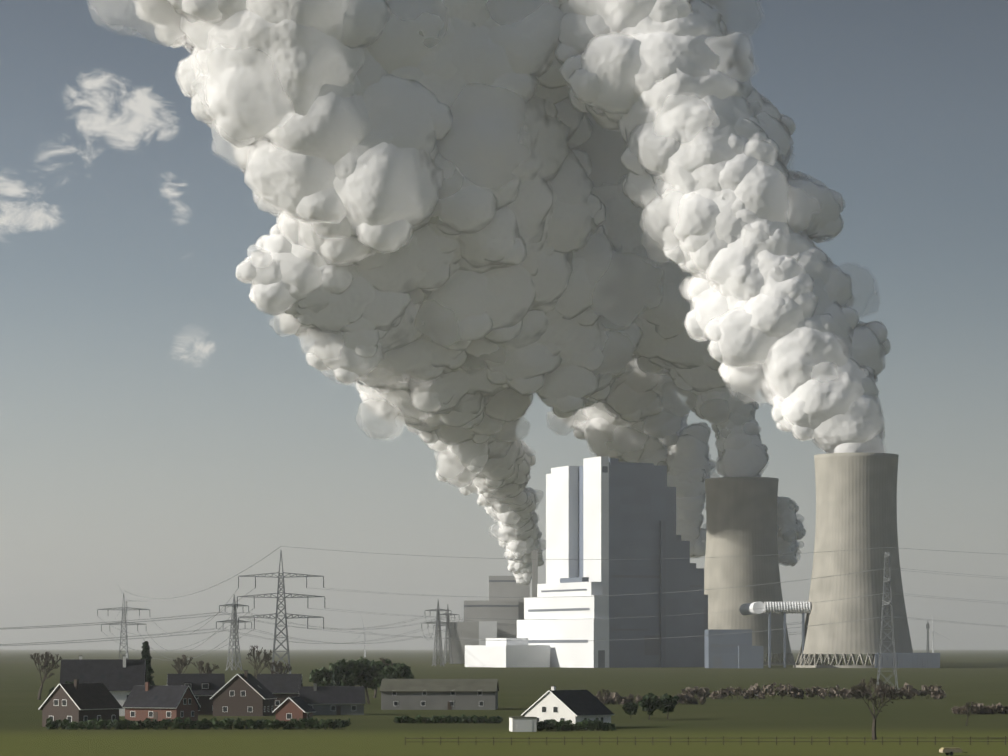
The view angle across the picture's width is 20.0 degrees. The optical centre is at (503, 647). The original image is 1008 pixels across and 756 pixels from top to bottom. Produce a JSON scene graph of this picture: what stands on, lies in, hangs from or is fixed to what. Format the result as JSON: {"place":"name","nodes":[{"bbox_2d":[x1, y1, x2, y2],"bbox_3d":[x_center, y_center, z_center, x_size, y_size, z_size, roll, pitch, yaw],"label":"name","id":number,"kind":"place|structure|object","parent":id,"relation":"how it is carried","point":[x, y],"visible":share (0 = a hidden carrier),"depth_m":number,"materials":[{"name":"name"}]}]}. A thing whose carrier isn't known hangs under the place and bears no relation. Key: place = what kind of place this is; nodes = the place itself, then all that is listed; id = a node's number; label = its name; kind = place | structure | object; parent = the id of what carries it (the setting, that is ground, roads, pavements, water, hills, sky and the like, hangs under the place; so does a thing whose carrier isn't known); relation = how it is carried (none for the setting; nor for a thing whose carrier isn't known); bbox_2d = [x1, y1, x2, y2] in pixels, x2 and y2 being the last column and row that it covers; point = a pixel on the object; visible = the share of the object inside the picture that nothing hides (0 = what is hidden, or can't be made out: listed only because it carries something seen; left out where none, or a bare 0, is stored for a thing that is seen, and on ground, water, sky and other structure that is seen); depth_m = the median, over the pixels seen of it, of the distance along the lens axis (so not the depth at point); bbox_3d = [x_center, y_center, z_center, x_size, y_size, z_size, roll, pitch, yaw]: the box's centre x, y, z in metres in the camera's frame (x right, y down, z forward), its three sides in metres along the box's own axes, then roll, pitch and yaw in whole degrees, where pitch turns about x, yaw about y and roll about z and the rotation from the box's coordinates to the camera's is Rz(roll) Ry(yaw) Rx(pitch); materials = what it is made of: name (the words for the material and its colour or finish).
{"place":"outdoors","nodes":[
{"label":"outdoors","id":0,"kind":"place"},
{"bbox_2d":[60,656,145,715],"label":"house","id":1,"kind":"structure","parent":0,"point":[118,684],"depth_m":669.25,"materials":[{"name":"tile"}]},
{"bbox_2d":[257,671,302,708],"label":"house","id":2,"kind":"structure","parent":0,"point":[288,682],"depth_m":744.25,"materials":[{"name":"grey tile"}]},
{"bbox_2d":[88,0,509,413],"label":"steam plume","id":3,"kind":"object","parent":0,"point":[269,109],"depth_m":2306.49,"materials":[{"name":"white"}]},
{"bbox_2d":[235,223,545,584],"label":"steam plume","id":4,"kind":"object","parent":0,"point":[331,345],"depth_m":2499.21,"materials":[{"name":"white"}]},
{"bbox_2d":[0,649,1007,755],"bbox_3d":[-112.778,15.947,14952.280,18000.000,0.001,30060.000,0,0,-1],"label":"ground","id":5,"kind":"structure","parent":0,"point":[289,739],"depth_m":618.62,"materials":[{"name":"green plant"}]},
{"bbox_2d":[30,652,61,699],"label":"bare tree","id":6,"kind":"object","parent":5,"relation":"on","point":[47,660],"visible":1,"depth_m":879.79,"materials":[{"name":"brown plant"}]},
{"bbox_2d":[39,679,122,726],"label":"house","id":7,"kind":"structure","parent":5,"relation":"on","point":[82,712],"depth_m":577.32,"materials":[{"name":"brick"}]},
{"bbox_2d":[97,593,149,658],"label":"pylon","id":8,"kind":"object","parent":5,"relation":"on","point":[124,618],"visible":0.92,"depth_m":1928.73,"materials":[{"name":"silver metal"}]},
{"bbox_2d":[0,546,1007,659],"bbox_3d":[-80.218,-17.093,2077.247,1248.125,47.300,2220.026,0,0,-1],"label":"power line wires","id":9,"kind":"object","parent":8,"relation":"attached to","point":[220,628],"visible":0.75,"depth_m":1184.53,"materials":[{"name":"silver metal"}]},
{"bbox_2d":[116,581,147,657],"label":"wind turbine","id":10,"kind":"object","parent":5,"relation":"on","point":[126,615],"visible":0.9,"depth_m":4475.06,"materials":[{"name":"white"}]},
{"bbox_2d":[141,641,154,684],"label":"tall conifer","id":11,"kind":"object","parent":5,"relation":"on","point":[147,656],"visible":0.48,"depth_m":701.37,"materials":[{"name":"green plant"}]},
{"bbox_2d":[122,682,200,721],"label":"house","id":12,"kind":"structure","parent":5,"relation":"on","point":[164,693],"depth_m":619.21,"materials":[{"name":"brick"}]},
{"bbox_2d":[171,655,192,673],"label":"bare tree","id":13,"kind":"object","parent":5,"relation":"on","point":[178,662],"visible":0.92,"depth_m":881.45,"materials":[{"name":"brown plant"}]},
{"bbox_2d":[167,670,224,714],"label":"house","id":14,"kind":"structure","parent":5,"relation":"on","point":[205,687],"depth_m":684.00,"materials":[{"name":"grey tile"}]},
{"bbox_2d":[45,717,350,729],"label":"hedge","id":15,"kind":"object","parent":5,"relation":"on","point":[214,723],"visible":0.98,"depth_m":557.48,"materials":[{"name":"green plant"}]},
{"bbox_2d":[191,660,218,673],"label":"bare tree","id":16,"kind":"object","parent":5,"relation":"on","point":[201,667],"visible":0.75,"depth_m":912.14,"materials":[{"name":"brown plant"}]},
{"bbox_2d":[216,595,251,669],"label":"pylon","id":17,"kind":"object","parent":5,"relation":"on","point":[234,630],"visible":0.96,"depth_m":2030.30,"materials":[{"name":"silver metal"}]},
{"bbox_2d":[210,670,276,715],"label":"house","id":18,"kind":"structure","parent":5,"relation":"on","point":[262,701],"depth_m":666.94,"materials":[{"name":"brown brick"}]},
{"bbox_2d":[246,646,273,676],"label":"bare tree","id":19,"kind":"object","parent":5,"relation":"on","point":[266,655],"visible":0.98,"depth_m":942.00,"materials":[{"name":"brown plant"}]},
{"bbox_2d":[263,661,291,673],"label":"bare tree","id":20,"kind":"object","parent":5,"relation":"on","point":[279,666],"visible":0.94,"depth_m":912.88,"materials":[{"name":"brown plant"}]},
{"bbox_2d":[237,550,324,673],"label":"pylon","id":21,"kind":"object","parent":5,"relation":"on","point":[277,608],"visible":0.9,"depth_m":1141.14,"materials":[{"name":"silver metal"}]},
{"bbox_2d":[272,697,315,721],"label":"house","id":22,"kind":"structure","parent":5,"relation":"on","point":[290,703],"depth_m":599.37,"materials":[{"name":"brick"}]},
{"bbox_2d":[309,667,339,685],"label":"evergreen tree","id":23,"kind":"object","parent":5,"relation":"on","point":[319,673],"visible":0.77,"depth_m":800.49,"materials":[{"name":"green plant"}]},
{"bbox_2d":[298,683,364,714],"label":"house","id":24,"kind":"structure","parent":5,"relation":"on","point":[333,692],"depth_m":679.03,"materials":[{"name":"tile"}]},
{"bbox_2d":[330,665,340,685],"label":"conifer","id":25,"kind":"object","parent":5,"relation":"on","point":[336,681],"visible":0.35,"depth_m":781.76,"materials":[{"name":"green plant"}]},
{"bbox_2d":[329,659,366,685],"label":"evergreen tree","id":26,"kind":"object","parent":5,"relation":"on","point":[354,664],"visible":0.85,"depth_m":810.05,"materials":[{"name":"green plant"}]},
{"bbox_2d":[353,657,381,703],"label":"evergreen tree","id":27,"kind":"object","parent":5,"relation":"on","point":[371,670],"visible":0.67,"depth_m":814.59,"materials":[{"name":"green plant"}]},
{"bbox_2d":[353,615,382,656],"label":"wind turbine","id":28,"kind":"object","parent":5,"relation":"on","point":[364,631],"visible":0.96,"depth_m":4977.85,"materials":[{"name":"white"}]},
{"bbox_2d":[373,657,392,697],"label":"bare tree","id":29,"kind":"object","parent":5,"relation":"on","point":[375,692],"visible":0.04,"depth_m":911.34,"materials":[{"name":"plant"}]},
{"bbox_2d":[373,659,410,687],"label":"evergreen tree","id":30,"kind":"object","parent":5,"relation":"on","point":[395,671],"visible":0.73,"depth_m":795.37,"materials":[{"name":"green plant"}]},
{"bbox_2d":[404,672,415,678],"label":"evergreen tree","id":31,"kind":"object","parent":5,"relation":"on","point":[411,676],"visible":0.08,"depth_m":825.87,"materials":[{"name":"green plant"}]},
{"bbox_2d":[421,601,454,665],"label":"pylon","id":32,"kind":"object","parent":5,"relation":"on","point":[436,634],"visible":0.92,"depth_m":2481.32,"materials":[{"name":"silver metal"}]},
{"bbox_2d":[380,679,498,709],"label":"farm shed","id":33,"kind":"structure","parent":5,"relation":"on","point":[448,701],"depth_m":735.90,"materials":[{"name":"grey"}]},
{"bbox_2d":[393,714,502,722],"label":"farm hedge","id":34,"kind":"object","parent":5,"relation":"on","point":[438,719],"visible":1,"depth_m":602.77,"materials":[{"name":"green plant"}]},
{"bbox_2d":[440,605,458,663],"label":"pylon","id":35,"kind":"object","parent":5,"relation":"on","point":[446,636],"visible":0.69,"depth_m":2881.39,"materials":[{"name":"silver metal"}]},
{"bbox_2d":[450,622,478,663],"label":"old block","id":36,"kind":"structure","parent":5,"relation":"on","point":[465,641],"depth_m":2882.43,"materials":[{"name":"concrete"}]},
{"bbox_2d":[479,621,496,644],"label":"industrial building","id":37,"kind":"structure","parent":5,"relation":"on","point":[486,632],"depth_m":2582.66,"materials":[{"name":"white concrete"}]},
{"bbox_2d":[464,601,518,637],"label":"old block","id":38,"kind":"structure","parent":5,"relation":"on","point":[476,608],"depth_m":2932.75,"materials":[{"name":"concrete"}]},
{"bbox_2d":[465,638,549,667],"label":"switchgear building","id":39,"kind":"structure","parent":5,"relation":"on","point":[495,652],"depth_m":2335.29,"materials":[{"name":"white concrete"}]},
{"bbox_2d":[489,576,529,618],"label":"old block","id":40,"kind":"structure","parent":5,"relation":"on","point":[511,582],"depth_m":2982.84,"materials":[{"name":"concrete"}]},
{"bbox_2d":[532,550,537,596],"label":"chimney","id":41,"kind":"object","parent":5,"relation":"on","point":[535,572],"visible":0.36,"depth_m":2683.05,"materials":[{"name":"concrete"}]},
{"bbox_2d":[517,577,608,667],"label":"building","id":42,"kind":"structure","parent":5,"relation":"on","point":[552,627],"depth_m":2314.95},
{"bbox_2d":[521,686,614,723],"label":"house","id":43,"kind":"structure","parent":5,"relation":"on","point":[554,696],"depth_m":563.60,"materials":[{"name":"paint"}]},
{"bbox_2d":[537,718,615,730],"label":"hedge","id":44,"kind":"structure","parent":5,"relation":"on","point":[562,725],"depth_m":548.93,"materials":[{"name":"green plant"}]},
{"bbox_2d":[594,689,611,703],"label":"bare tree","id":45,"kind":"object","parent":5,"relation":"on","point":[599,694],"visible":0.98,"depth_m":623.78,"materials":[{"name":"brown plant"}]},
{"bbox_2d":[622,702,637,718],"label":"tree","id":46,"kind":"object","parent":5,"relation":"on","point":[632,706],"visible":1,"depth_m":642.25,"materials":[{"name":"green plant"}]},
{"bbox_2d":[638,692,662,719],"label":"tree","id":47,"kind":"object","parent":5,"relation":"on","point":[650,703],"visible":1,"depth_m":631.74,"materials":[{"name":"green plant"}]},
{"bbox_2d":[596,692,705,704],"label":"bare shrub","id":48,"kind":"object","parent":5,"relation":"on","point":[681,696],"visible":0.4,"depth_m":804.77,"materials":[{"name":"brown plant"}]},
{"bbox_2d":[659,693,679,718],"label":"tree","id":49,"kind":"object","parent":5,"relation":"on","point":[665,708],"visible":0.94,"depth_m":636.78,"materials":[{"name":"green plant"}]},
{"bbox_2d":[405,736,1007,744],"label":"paddock fence","id":50,"kind":"object","parent":5,"relation":"on","point":[741,741],"visible":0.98,"depth_m":468.33,"materials":[{"name":"brown wood"}]},
{"bbox_2d":[704,477,794,664],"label":"cooling tower","id":51,"kind":"structure","parent":5,"relation":"on","point":[723,604],"depth_m":2609.26,"materials":[{"name":"concrete"}]},
{"bbox_2d":[777,496,805,566],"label":"steam plume","id":52,"kind":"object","parent":51,"relation":"attached to","point":[783,500],"depth_m":2676.16,"materials":[{"name":"grey"}]},
{"bbox_2d":[738,646,762,667],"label":"industrial building","id":53,"kind":"structure","parent":5,"relation":"on","point":[741,658],"depth_m":2219.50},
{"bbox_2d":[739,601,810,667],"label":"flue gas duct","id":54,"kind":"object","parent":5,"relation":"on","point":[765,605],"visible":1,"depth_m":2303.82,"materials":[{"name":"white metal"}]},
{"bbox_2d":[682,682,945,698],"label":"bare shrub","id":55,"kind":"object","parent":5,"relation":"on","point":[796,691],"visible":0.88,"depth_m":886.45,"materials":[{"name":"brown plant"}]},
{"bbox_2d":[793,453,912,667],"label":"cooling tower","id":56,"kind":"structure","parent":5,"relation":"on","point":[886,469],"depth_m":2284.58,"materials":[{"name":"concrete"}]},
{"bbox_2d":[850,677,897,739],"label":"bare tree","id":57,"kind":"object","parent":5,"relation":"on","point":[883,687],"visible":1,"depth_m":495.21,"materials":[{"name":"brown plant"}]},
{"bbox_2d":[876,552,899,689],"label":"pylon","id":58,"kind":"object","parent":5,"relation":"on","point":[884,603],"visible":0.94,"depth_m":1082.94,"materials":[{"name":"silver metal"}]},
{"bbox_2d":[872,653,939,663],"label":"hall","id":59,"kind":"structure","parent":5,"relation":"on","point":[873,655],"depth_m":2265.76,"materials":[{"name":"grey metal"}]},
{"bbox_2d":[875,654,939,667],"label":"building","id":60,"kind":"structure","parent":5,"relation":"on","point":[917,660],"depth_m":2255.71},
{"bbox_2d":[926,621,928,652],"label":"chimney","id":61,"kind":"object","parent":5,"relation":"on","point":[927,645],"visible":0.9,"depth_m":2985.94,"materials":[{"name":"silver metal"}]},
{"bbox_2d":[918,622,948,652],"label":"wind turbine","id":62,"kind":"object","parent":5,"relation":"on","point":[933,637],"visible":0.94,"depth_m":5788.00,"materials":[{"name":"white"}]},
{"bbox_2d":[939,748,966,755],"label":"field trailer","id":63,"kind":"object","parent":5,"relation":"on","point":[949,751],"visible":1,"depth_m":422.57,"materials":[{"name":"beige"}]},
{"bbox_2d":[964,702,973,725],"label":"bare tree","id":64,"kind":"object","parent":5,"relation":"on","point":[967,705],"visible":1,"depth_m":583.28,"materials":[{"name":"brown plant"}]},
{"bbox_2d":[951,703,1007,713],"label":"shrub belt","id":65,"kind":"object","parent":5,"relation":"on","point":[982,709],"visible":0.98,"depth_m":685.08,"materials":[{"name":"plant"}]},
{"bbox_2d":[0,0,1007,755],"label":"sky","id":66,"kind":"structure","parent":0,"point":[159,438],"materials":[{"name":"blue"}]},
{"bbox_2d":[364,0,663,417],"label":"steam plume","id":67,"kind":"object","parent":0,"point":[506,35],"depth_m":2400.36,"materials":[{"name":"grey"}]},
{"bbox_2d":[509,717,536,731],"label":"white garage","id":68,"kind":"structure","parent":0,"point":[530,722],"depth_m":542.99,"materials":[{"name":"white paint"}]},
{"bbox_2d":[545,359,689,469],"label":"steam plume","id":69,"kind":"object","parent":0,"point":[646,400],"depth_m":2727.72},
{"bbox_2d":[657,422,720,558],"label":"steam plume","id":70,"kind":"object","parent":69,"relation":"attached to","point":[686,526],"depth_m":2728.24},
{"bbox_2d":[546,456,707,667],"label":"boiler house","id":71,"kind":"structure","parent":0,"point":[650,652],"depth_m":2332.85,"materials":[{"name":"grey metal"}]},
{"bbox_2d":[574,113,793,476],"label":"steam plume","id":72,"kind":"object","parent":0,"point":[758,467],"depth_m":2575.31,"materials":[{"name":"grey"}]},
{"bbox_2d":[548,0,890,453],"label":"steam plume","id":73,"kind":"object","parent":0,"point":[681,174],"depth_m":2300.07,"materials":[{"name":"white"}]},
{"bbox_2d":[705,629,751,667],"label":"pump house","id":74,"kind":"structure","parent":0,"point":[722,639],"depth_m":2224.33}
]}

